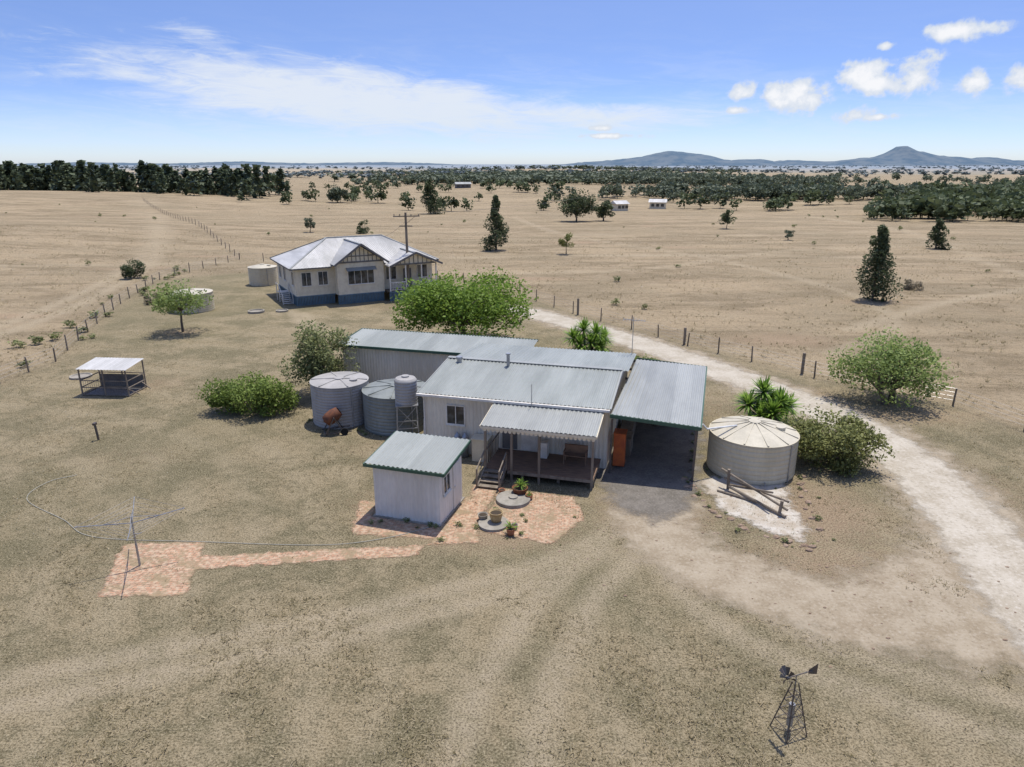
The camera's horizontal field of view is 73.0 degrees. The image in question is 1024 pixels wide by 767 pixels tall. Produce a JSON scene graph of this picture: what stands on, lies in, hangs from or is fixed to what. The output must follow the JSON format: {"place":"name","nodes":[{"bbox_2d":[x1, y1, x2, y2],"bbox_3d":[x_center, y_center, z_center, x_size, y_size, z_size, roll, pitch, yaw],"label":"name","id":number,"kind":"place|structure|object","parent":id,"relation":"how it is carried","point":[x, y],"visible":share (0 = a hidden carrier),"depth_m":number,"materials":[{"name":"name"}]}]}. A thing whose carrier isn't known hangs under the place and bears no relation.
{"place":"outdoors","nodes":[
{"label":"outdoors","id":0,"kind":"place"},
{"bbox_2d":[98,481,583,597],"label":"brick path","id":1,"kind":"structure","parent":0,"point":[132,578],"depth_m":26.47,"materials":[{"name":"brick"}]},
{"bbox_2d":[74,496,184,565],"bbox_3d":[-13.600,5.705,24.995,2.498,2.009,2.498,7,19,20],"label":"rotary clothesline","id":2,"kind":"object","parent":1,"relation":"on","point":[133,534],"visible":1,"depth_m":24.83,"materials":[{"name":"metal"}]},
{"bbox_2d":[478,512,487,519],"bbox_3d":[-1.200,5.491,28.494,0.432,0.260,0.432,0,18,0],"label":"concrete pot","id":3,"kind":"object","parent":1,"relation":"on","point":[482,515],"visible":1,"depth_m":28.42,"materials":[{"name":"concrete"}]},
{"bbox_2d":[478,515,508,531],"bbox_3d":[-0.750,5.688,28.137,1.240,0.110,1.240,0,18,0],"label":"concrete disc","id":4,"kind":"object","parent":1,"relation":"on","point":[487,525],"visible":0.79,"depth_m":27.88,"materials":[{"name":"concrete"}]},
{"bbox_2d":[489,508,502,522],"bbox_3d":[-0.650,5.401,28.151,0.583,0.420,0.583,0,18,0],"label":"tan flower pot","id":5,"kind":"object","parent":4,"relation":"on","point":[495,515],"visible":1,"depth_m":28.02,"materials":[{"name":"ceramic"}]},
{"bbox_2d":[506,526,514,535],"bbox_3d":[-0.050,5.845,27.347,0.367,0.280,0.367,0,18,0],"label":"terracotta pot","id":6,"kind":"object","parent":1,"relation":"on","point":[510,532],"visible":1,"depth_m":27.24,"materials":[{"name":"ceramic"}]},
{"bbox_2d":[504,519,518,529],"bbox_3d":[-0.035,5.560,27.276,0.700,0.505,0.572,0,18,0],"label":"potted yucca","id":7,"kind":"object","parent":6,"relation":"on","point":[510,525],"visible":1,"depth_m":27.26,"materials":[{"name":"green plant"}]},
{"bbox_2d":[496,490,529,508],"bbox_3d":[0.050,5.000,30.122,1.500,0.220,1.500,0,18,0],"label":"concrete well cover","id":8,"kind":"object","parent":1,"relation":"on","point":[509,499],"visible":0.94,"depth_m":29.82,"materials":[{"name":"concrete"}]},
{"bbox_2d":[512,484,527,494],"bbox_3d":[0.350,4.759,30.570,0.713,0.400,0.713,0,18,0],"label":"barrel planter","id":9,"kind":"object","parent":8,"relation":"on","point":[517,491],"visible":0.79,"depth_m":30.37,"materials":[{"name":"wood"}]},
{"bbox_2d":[513,477,527,489],"bbox_3d":[0.416,4.404,30.509,0.687,0.608,0.684,8,19,25],"label":"potted shrub","id":10,"kind":"object","parent":9,"relation":"in","point":[520,484],"visible":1,"depth_m":30.50,"materials":[{"name":"green plant"}]},
{"bbox_2d":[417,264,426,276],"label":"window glass","id":11,"kind":"object","parent":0,"point":[424,269],"visible":0.8,"depth_m":76.98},
{"bbox_2d":[0,164,1023,766],"bbox_3d":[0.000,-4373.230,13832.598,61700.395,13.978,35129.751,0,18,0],"label":"ground","id":12,"kind":"structure","parent":0,"point":[56,666],"depth_m":29.08,"materials":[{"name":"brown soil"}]},
{"bbox_2d":[69,372,92,379],"bbox_3d":[-29.700,-0.501,47.681,1.400,0.120,1.400,0,18,0],"label":"concrete trough","id":13,"kind":"object","parent":12,"relation":"on","point":[76,377],"visible":0.84,"depth_m":47.62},
{"bbox_2d":[6,265,185,365],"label":"shrubs","id":14,"kind":"object","parent":12,"relation":"on","point":[35,340],"visible":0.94,"depth_m":60.10,"materials":[{"name":"green plant"}]},
{"bbox_2d":[92,422,99,439],"bbox_3d":[-22.030,2.543,36.686,0.180,0.974,0.200,0,18,0],"label":"tap post","id":15,"kind":"object","parent":12,"relation":"on","point":[94,424],"visible":1,"depth_m":36.62,"materials":[{"name":"metal"}]},
{"bbox_2d":[76,357,150,396],"bbox_3d":[-25.387,-0.425,44.383,3.820,1.970,2.102,1,18,4],"label":"poultry pen","id":16,"kind":"object","parent":12,"relation":"on","point":[112,384],"visible":1,"depth_m":44.49,"materials":[{"name":"white metal"}]},
{"bbox_2d":[0,253,239,383],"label":"wire fence","id":17,"kind":"object","parent":12,"relation":"on","point":[76,328],"visible":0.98,"depth_m":63.46,"materials":[{"name":"metal"}]},
{"bbox_2d":[119,258,145,277],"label":"round shrub","id":18,"kind":"object","parent":12,"relation":"on","point":[129,271],"visible":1,"depth_m":88.43,"materials":[{"name":"green plant"}]},
{"bbox_2d":[0,160,291,199],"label":"pine windbreak","id":19,"kind":"object","parent":12,"relation":"on","point":[58,175],"visible":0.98,"depth_m":319.80,"materials":[{"name":"green plant"}]},
{"bbox_2d":[143,292,166,304],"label":"dead shrub","id":20,"kind":"object","parent":12,"relation":"on","point":[147,300],"visible":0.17,"depth_m":72.12,"materials":[{"name":"green plant"}]},
{"bbox_2d":[145,279,214,331],"bbox_3d":[-28.651,-6.701,59.761,5.549,4.834,5.299,0,18,0],"label":"young tree","id":21,"kind":"object","parent":12,"relation":"on","point":[174,301],"visible":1,"depth_m":58.65,"materials":[{"name":"green plant"}]},
{"bbox_2d":[170,288,214,313],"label":"water tank","id":22,"kind":"object","parent":12,"relation":"on","point":[210,307],"visible":0.45,"depth_m":68.51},
{"bbox_2d":[27,475,428,544],"bbox_3d":[-12.480,5.614,28.503,19.042,0.021,4.569,4,18,13],"label":"garden hose","id":23,"kind":"object","parent":12,"relation":"on","point":[202,541],"visible":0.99,"depth_m":26.95,"materials":[{"name":"rubber"}]},
{"bbox_2d":[195,370,300,416],"bbox_3d":[-15.321,0.565,40.942,5.943,2.406,4.461,8,19,22],"label":"garden bush","id":24,"kind":"object","parent":12,"relation":"on","point":[258,391],"visible":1,"depth_m":40.17,"materials":[{"name":"green plant"}]},
{"bbox_2d":[248,309,264,313],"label":"concrete trough","id":25,"kind":"object","parent":12,"relation":"on","point":[255,311],"visible":1,"depth_m":68.39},
{"bbox_2d":[247,264,277,285],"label":"water tank","id":26,"kind":"object","parent":12,"relation":"on","point":[263,275],"visible":1,"depth_m":82.98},
{"bbox_2d":[267,172,292,194],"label":"dense tree","id":27,"kind":"object","parent":12,"relation":"on","point":[273,176],"visible":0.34,"depth_m":334.42,"materials":[{"name":"green plant"}]},
{"bbox_2d":[276,309,287,312],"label":"concrete trough","id":28,"kind":"object","parent":12,"relation":"on","point":[281,310],"visible":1,"depth_m":68.80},
{"bbox_2d":[275,282,293,304],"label":"side steps","id":29,"kind":"structure","parent":12,"relation":"on","point":[284,291],"depth_m":73.33,"materials":[{"name":"white paint"}]},
{"bbox_2d":[304,218,315,231],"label":"round shrub","id":30,"kind":"object","parent":12,"relation":"on","point":[311,224],"visible":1,"depth_m":143.61,"materials":[{"name":"green plant"}]},
{"bbox_2d":[277,319,360,386],"bbox_3d":[-12.225,-1.674,43.350,4.614,5.198,4.956,13,22,36],"label":"olive tree","id":31,"kind":"object","parent":12,"relation":"on","point":[313,359],"visible":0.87,"depth_m":42.60,"materials":[{"name":"green plant"}]},
{"bbox_2d":[143,199,520,293],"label":"wire fence","id":32,"kind":"object","parent":12,"relation":"on","point":[254,253],"visible":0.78,"depth_m":129.38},
{"bbox_2d":[322,407,351,434],"bbox_3d":[-9.559,1.992,37.614,1.500,1.450,1.080,-6,19,-19],"label":"cement mixer","id":33,"kind":"object","parent":12,"relation":"on","point":[330,417],"visible":1,"depth_m":37.26,"materials":[{"name":"metal"}]},
{"bbox_2d":[326,183,348,202],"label":"dense tree","id":34,"kind":"object","parent":12,"relation":"on","point":[343,192],"visible":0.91,"depth_m":280.30,"materials":[{"name":"green plant"}]},
{"bbox_2d":[309,371,368,429],"bbox_3d":[-9.750,0.864,39.343,3.260,2.560,3.380,0,18,0],"label":"water tank","id":35,"kind":"object","parent":12,"relation":"on","point":[341,391],"visible":0.79,"depth_m":38.24,"materials":[{"name":"metal"}]},
{"bbox_2d":[279,284,414,305],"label":"skirting battens","id":36,"kind":"object","parent":12,"relation":"on","point":[296,299],"visible":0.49,"depth_m":72.81,"materials":[{"name":"blue paint"}]},
{"bbox_2d":[277,261,431,296],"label":"walls","id":37,"kind":"structure","parent":36,"relation":"on","point":[340,284],"depth_m":72.52,"materials":[{"name":"beige paint"}]},
{"bbox_2d":[301,272,311,286],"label":"window frame","id":38,"kind":"object","parent":37,"relation":"attached to","point":[306,280],"visible":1,"depth_m":71.08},
{"bbox_2d":[301,273,311,285],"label":"window glass","id":39,"kind":"object","parent":38,"relation":"in","point":[304,276],"visible":1,"depth_m":71.10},
{"bbox_2d":[317,271,328,285],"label":"window frame","id":40,"kind":"object","parent":37,"relation":"attached to","point":[323,281],"visible":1,"depth_m":71.87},
{"bbox_2d":[318,271,327,284],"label":"window glass","id":41,"kind":"object","parent":40,"relation":"in","point":[323,277],"visible":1,"depth_m":71.89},
{"bbox_2d":[271,235,435,268],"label":"roof","id":42,"kind":"structure","parent":37,"relation":"on","point":[328,252],"depth_m":74.31,"materials":[{"name":"white metal"}]},
{"bbox_2d":[270,234,438,269],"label":"ridge capping","id":43,"kind":"object","parent":42,"relation":"on","point":[306,254],"visible":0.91,"depth_m":76.01,"materials":[{"name":"metal"}]},
{"bbox_2d":[270,243,442,270],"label":"trim","id":44,"kind":"structure","parent":42,"relation":"attached to","point":[372,255],"depth_m":72.31,"materials":[{"name":"wood"}]},
{"bbox_2d":[347,270,374,284],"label":"window frame","id":45,"kind":"object","parent":37,"relation":"attached to","point":[361,280],"visible":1,"depth_m":72.65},
{"bbox_2d":[348,270,373,283],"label":"window glass","id":46,"kind":"object","parent":45,"relation":"in","point":[369,278],"visible":1,"depth_m":72.58,"materials":[{"name":"glass"}]},
{"bbox_2d":[346,266,376,271],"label":"window hoods","id":47,"kind":"object","parent":37,"relation":"attached to","point":[362,268],"depth_m":72.10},
{"bbox_2d":[342,246,433,263],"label":"gable infill","id":48,"kind":"object","parent":37,"relation":"attached to","point":[417,258],"visible":0.75,"depth_m":72.40,"materials":[{"name":"beige paint"}]},
{"bbox_2d":[385,266,396,279],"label":"window frame","id":49,"kind":"object","parent":37,"relation":"attached to","point":[391,277],"visible":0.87,"depth_m":75.46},
{"bbox_2d":[386,266,395,278],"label":"window glass","id":50,"kind":"object","parent":49,"relation":"in","point":[393,272],"visible":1,"depth_m":75.31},
{"bbox_2d":[403,268,411,286],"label":"front door","id":51,"kind":"structure","parent":37,"relation":"attached to","point":[404,275],"depth_m":76.20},
{"bbox_2d":[385,286,427,292],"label":"verandah floor","id":52,"kind":"structure","parent":36,"relation":"on","point":[388,290],"depth_m":75.19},
{"bbox_2d":[389,263,436,291],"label":"verandah rails","id":53,"kind":"object","parent":52,"relation":"on","point":[405,281],"visible":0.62,"depth_m":74.23,"materials":[{"name":"white paint"}]},
{"bbox_2d":[356,219,368,233],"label":"round shrub","id":54,"kind":"object","parent":12,"relation":"on","point":[361,230],"visible":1,"depth_m":143.56,"materials":[{"name":"green plant"}]},
{"bbox_2d":[362,379,424,435],"bbox_3d":[-6.450,1.187,38.606,3.700,2.390,3.820,0,18,0],"label":"water tank","id":55,"kind":"object","parent":12,"relation":"on","point":[379,408],"visible":0.59,"depth_m":37.28,"materials":[{"name":"metal"}]},
{"bbox_2d":[393,212,419,288],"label":"power pole","id":56,"kind":"object","parent":12,"relation":"on","point":[405,216],"visible":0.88,"depth_m":73.89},
{"bbox_2d":[388,172,656,234],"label":"power lines","id":57,"kind":"object","parent":56,"relation":"attached to","point":[494,208],"visible":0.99,"depth_m":91.70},
{"bbox_2d":[394,374,418,432],"bbox_3d":[-5.500,1.309,36.190,1.200,3.622,1.200,-3,18,-10],"label":"elevated water tank","id":58,"kind":"object","parent":12,"relation":"on","point":[405,387],"visible":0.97,"depth_m":35.51,"materials":[{"name":"metal"}]},
{"bbox_2d":[363,431,470,526],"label":"garden shed","id":59,"kind":"structure","parent":12,"relation":"on","point":[417,477],"depth_m":28.30,"materials":[{"name":"white paint"}]},
{"bbox_2d":[442,471,451,497],"bbox_3d":[-2.645,4.074,28.217,0.120,0.890,0.800,5,18,16],"label":"window frame","id":60,"kind":"structure","parent":59,"relation":"in","point":[448,491],"depth_m":28.20,"materials":[{"name":"white paint"}]},
{"bbox_2d":[444,473,449,492],"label":"window glass","id":61,"kind":"structure","parent":59,"relation":"in","point":[448,484],"depth_m":28.28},
{"bbox_2d":[452,459,460,508],"bbox_3d":[-2.323,4.251,29.377,0.080,1.970,0.800,5,18,16],"label":"door","id":62,"kind":"structure","parent":59,"relation":"in","point":[456,468],"depth_m":29.32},
{"bbox_2d":[420,179,445,213],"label":"casuarina tree","id":63,"kind":"object","parent":12,"relation":"on","point":[430,203],"visible":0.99,"depth_m":217.50,"materials":[{"name":"green plant"}]},
{"bbox_2d":[455,184,470,187],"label":"walls","id":64,"kind":"structure","parent":12,"relation":"on","point":[460,185],"depth_m":424.45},
{"bbox_2d":[454,182,471,183],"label":"roof","id":65,"kind":"structure","parent":64,"relation":"on","point":[462,183],"depth_m":425.09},
{"bbox_2d":[389,265,538,336],"bbox_3d":[-4.148,-6.341,56.298,12.552,6.242,10.940,0,18,0],"label":"shade tree","id":66,"kind":"object","parent":12,"relation":"on","point":[442,302],"visible":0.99,"depth_m":54.56,"materials":[{"name":"green plant"}]},
{"bbox_2d":[479,194,510,250],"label":"casuarina tree","id":67,"kind":"object","parent":12,"relation":"on","point":[497,230],"visible":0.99,"depth_m":116.05,"materials":[{"name":"green plant"}]},
{"bbox_2d":[6,204,990,308],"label":"paddock shrubs","id":68,"kind":"object","parent":12,"relation":"on","point":[615,301],"visible":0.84,"depth_m":118.17,"materials":[{"name":"green plant"}]},
{"bbox_2d":[0,225,1023,414],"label":"paddock grass","id":69,"kind":"structure","parent":12,"relation":"on","point":[692,329],"depth_m":77.85,"materials":[{"name":"plant"}]},
{"bbox_2d":[339,317,706,490],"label":"cottage","id":70,"kind":"structure","parent":12,"relation":"on","point":[457,374],"depth_m":34.65,"materials":[{"name":"paint"}]},
{"bbox_2d":[445,404,465,426],"bbox_3d":[-2.821,1.595,34.542,1.050,1.090,0.120,5,18,14],"label":"window frame","id":71,"kind":"structure","parent":70,"relation":"in","point":[450,424],"depth_m":34.56,"materials":[{"name":"white paint"}]},
{"bbox_2d":[447,406,463,424],"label":"window glass","id":72,"kind":"structure","parent":70,"relation":"in","point":[450,409],"depth_m":34.57,"materials":[{"name":"glass"}]},
{"bbox_2d":[502,427,516,448],"bbox_3d":[-0.112,2.247,34.008,0.750,2.050,0.038,5,18,14],"label":"screen door","id":73,"kind":"structure","parent":70,"relation":"in","point":[505,436],"depth_m":34.18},
{"bbox_2d":[521,429,537,451],"bbox_3d":[0.854,2.325,33.762,0.850,2.050,0.038,5,18,14],"label":"door","id":74,"kind":"structure","parent":70,"relation":"in","point":[529,443],"depth_m":33.92,"materials":[{"name":"white paint"}]},
{"bbox_2d":[702,424,736,429],"bbox_3d":[9.663,1.931,32.181,2.050,0.447,0.097,-7,19,-22],"label":"downpipe","id":75,"kind":"object","parent":70,"relation":"attached to","point":[719,427],"visible":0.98,"depth_m":32.16,"materials":[{"name":"white plastic"}]},
{"bbox_2d":[33,164,1023,178],"bbox_3d":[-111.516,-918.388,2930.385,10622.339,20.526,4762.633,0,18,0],"label":"distant treeline","id":76,"kind":"object","parent":12,"relation":"on","point":[863,172],"visible":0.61,"depth_m":1048.36,"materials":[{"name":"plant"}]},
{"bbox_2d":[236,178,853,210],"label":"paddock trees","id":77,"kind":"object","parent":12,"relation":"on","point":[772,203],"visible":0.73,"depth_m":283.33,"materials":[{"name":"green plant"}]},
{"bbox_2d":[558,232,574,253],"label":"tree","id":78,"kind":"object","parent":12,"relation":"on","point":[563,243],"visible":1,"depth_m":111.63,"materials":[{"name":"green plant"}]},
{"bbox_2d":[307,418,836,546],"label":"weeds","id":79,"kind":"object","parent":12,"relation":"on","point":[431,524],"visible":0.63,"depth_m":28.27,"materials":[{"name":"green plant"}]},
{"bbox_2d":[556,188,600,221],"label":"dense tree","id":80,"kind":"object","parent":12,"relation":"on","point":[576,205],"visible":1,"depth_m":180.22,"materials":[{"name":"green plant"}]},
{"bbox_2d":[558,316,615,351],"bbox_3d":[5.972,-3.765,53.833,4.833,2.978,3.331,0,18,0],"label":"yucca plant","id":81,"kind":"object","parent":12,"relation":"on","point":[595,339],"visible":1,"depth_m":53.62,"materials":[{"name":"green plant"}]},
{"bbox_2d":[592,199,614,220],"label":"dense tree","id":82,"kind":"object","parent":12,"relation":"on","point":[603,209],"visible":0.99,"depth_m":183.50,"materials":[{"name":"green plant"}]},
{"bbox_2d":[611,204,627,210],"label":"walls","id":83,"kind":"structure","parent":12,"relation":"on","point":[615,206],"depth_m":255.32,"materials":[{"name":"beige paint"}]},
{"bbox_2d":[610,200,629,203],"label":"roof","id":84,"kind":"structure","parent":83,"relation":"on","point":[620,202],"depth_m":255.49,"materials":[{"name":"white metal"}]},
{"bbox_2d":[634,353,658,359],"bbox_3d":[9.548,-1.573,49.299,1.977,1.386,1.850,-9,20,-27],"label":"round shrub","id":85,"kind":"object","parent":12,"relation":"on","point":[636,357],"visible":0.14,"depth_m":48.98,"materials":[{"name":"green plant"}]},
{"bbox_2d":[649,202,665,208],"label":"walls","id":86,"kind":"structure","parent":12,"relation":"on","point":[659,207],"depth_m":270.82,"materials":[{"name":"beige paint"}]},
{"bbox_2d":[649,199,667,201],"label":"roof","id":87,"kind":"structure","parent":86,"relation":"on","point":[657,200],"depth_m":271.17,"materials":[{"name":"white metal"}]},
{"bbox_2d":[577,298,805,373],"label":"strainer posts","id":88,"kind":"object","parent":12,"relation":"on","point":[803,357],"visible":1,"depth_m":55.85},
{"bbox_2d":[718,209,737,228],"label":"tree","id":89,"kind":"object","parent":12,"relation":"on","point":[725,218],"visible":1,"depth_m":157.60,"materials":[{"name":"green plant"}]},
{"bbox_2d":[476,488,1023,679],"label":"loose stones","id":90,"kind":"object","parent":12,"relation":"on","point":[873,648],"visible":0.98,"depth_m":25.16,"materials":[{"name":"stone"}]},
{"bbox_2d":[706,415,799,485],"bbox_3d":[11.500,2.917,33.070,4.100,2.440,4.220,0,18,0],"label":"water tank","id":91,"kind":"object","parent":12,"relation":"on","point":[751,450],"visible":0.95,"depth_m":31.73,"materials":[{"name":"metal"}]},
{"bbox_2d":[696,476,809,541],"bbox_3d":[10.625,5.109,30.130,4.950,0.001,7.650,0,18,0],"label":"white gravel bed","id":92,"kind":"object","parent":12,"relation":"on","point":[713,484],"visible":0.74,"depth_m":29.55,"materials":[{"name":"gravel"}]},
{"bbox_2d":[717,468,789,517],"bbox_3d":[10.485,4.638,30.031,0.948,1.012,3.552,-14,22,-38],"label":"old timber rail fence","id":93,"kind":"object","parent":92,"relation":"on","point":[744,484],"visible":1,"depth_m":30.03,"materials":[{"name":"wood"}]},
{"bbox_2d":[681,475,824,551],"bbox_3d":[10.818,5.315,29.362,6.110,0.112,6.699,0,18,0],"label":"stone border","id":94,"kind":"object","parent":12,"relation":"on","point":[790,541],"visible":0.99,"depth_m":28.65,"materials":[{"name":"stone"}]},
{"bbox_2d":[732,376,803,424],"bbox_3d":[14.547,0.988,38.812,4.365,2.913,3.377,0,18,0],"label":"yucca plant","id":95,"kind":"object","parent":12,"relation":"on","point":[766,402],"visible":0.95,"depth_m":38.63,"materials":[{"name":"green plant"}]},
{"bbox_2d":[519,286,1023,431],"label":"wire fence","id":96,"kind":"object","parent":12,"relation":"on","point":[815,369],"visible":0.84,"depth_m":52.10,"materials":[{"name":"metal"}]},
{"bbox_2d":[544,171,1023,202],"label":"bushland","id":97,"kind":"structure","parent":12,"relation":"on","point":[755,187],"depth_m":335.89,"materials":[{"name":"green plant"}]},
{"bbox_2d":[784,230,794,239],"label":"tree","id":98,"kind":"object","parent":12,"relation":"on","point":[789,234],"visible":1,"depth_m":133.34,"materials":[{"name":"green plant"}]},
{"bbox_2d":[769,664,817,743],"bbox_3d":[7.306,8.009,17.655,0.988,2.064,0.656,-6,19,-19],"label":"garden windmill","id":99,"kind":"object","parent":12,"relation":"on","point":[784,670],"visible":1,"depth_m":17.55,"materials":[{"name":"metal"}]},
{"bbox_2d":[781,403,894,477],"bbox_3d":[15.574,2.659,33.618,5.163,2.833,4.531,0,18,0],"label":"garden bush","id":100,"kind":"object","parent":12,"relation":"on","point":[846,436],"visible":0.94,"depth_m":32.75,"materials":[{"name":"green plant"}]},
{"bbox_2d":[854,224,905,302],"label":"casuarina tree","id":101,"kind":"object","parent":12,"relation":"on","point":[877,262],"visible":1,"depth_m":72.75,"materials":[{"name":"green plant"}]},
{"bbox_2d":[819,326,958,407],"bbox_3d":[22.995,-1.004,42.169,7.485,4.679,7.299,0,18,0],"label":"willow tree","id":102,"kind":"object","parent":12,"relation":"on","point":[892,359],"visible":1,"depth_m":41.29,"materials":[{"name":"green plant"}]},
{"bbox_2d":[903,279,924,289],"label":"dead shrub","id":103,"kind":"object","parent":12,"relation":"on","point":[910,286],"visible":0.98,"depth_m":80.53,"materials":[{"name":"brown plant"}]},
{"bbox_2d":[925,218,951,249],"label":"casuarina tree","id":104,"kind":"object","parent":12,"relation":"on","point":[937,238],"visible":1,"depth_m":118.87,"materials":[{"name":"green plant"}]},
{"bbox_2d":[863,178,1023,222],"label":"bushland","id":105,"kind":"structure","parent":12,"relation":"on","point":[1004,198],"depth_m":203.59,"materials":[{"name":"green plant"}]},
{"bbox_2d":[0,0,1023,163],"label":"sky","id":106,"kind":"structure","parent":0,"point":[106,81],"materials":[{"name":"blue"}]},
{"bbox_2d":[17,146,1023,165],"bbox_3d":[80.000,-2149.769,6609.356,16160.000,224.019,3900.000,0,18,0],"label":"distant hills","id":107,"kind":"structure","parent":0,"point":[902,155],"depth_m":6297.22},
{"bbox_2d":[326,164,777,185],"bbox_3d":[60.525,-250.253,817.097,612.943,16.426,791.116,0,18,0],"label":"trees","id":108,"kind":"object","parent":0,"point":[553,176],"depth_m":570.33,"materials":[{"name":"green plant"}]},
{"bbox_2d":[596,419,705,519],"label":"carport floor","id":109,"kind":"structure","parent":0,"point":[650,474],"depth_m":32.92,"materials":[{"name":"concrete"}]},
{"bbox_2d":[508,305,1023,671],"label":"dirt track","id":110,"kind":"structure","parent":0,"point":[967,628],"depth_m":24.05,"materials":[{"name":"soil"}]},
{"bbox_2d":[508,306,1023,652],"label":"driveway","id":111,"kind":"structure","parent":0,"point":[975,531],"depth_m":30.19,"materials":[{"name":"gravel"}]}
]}

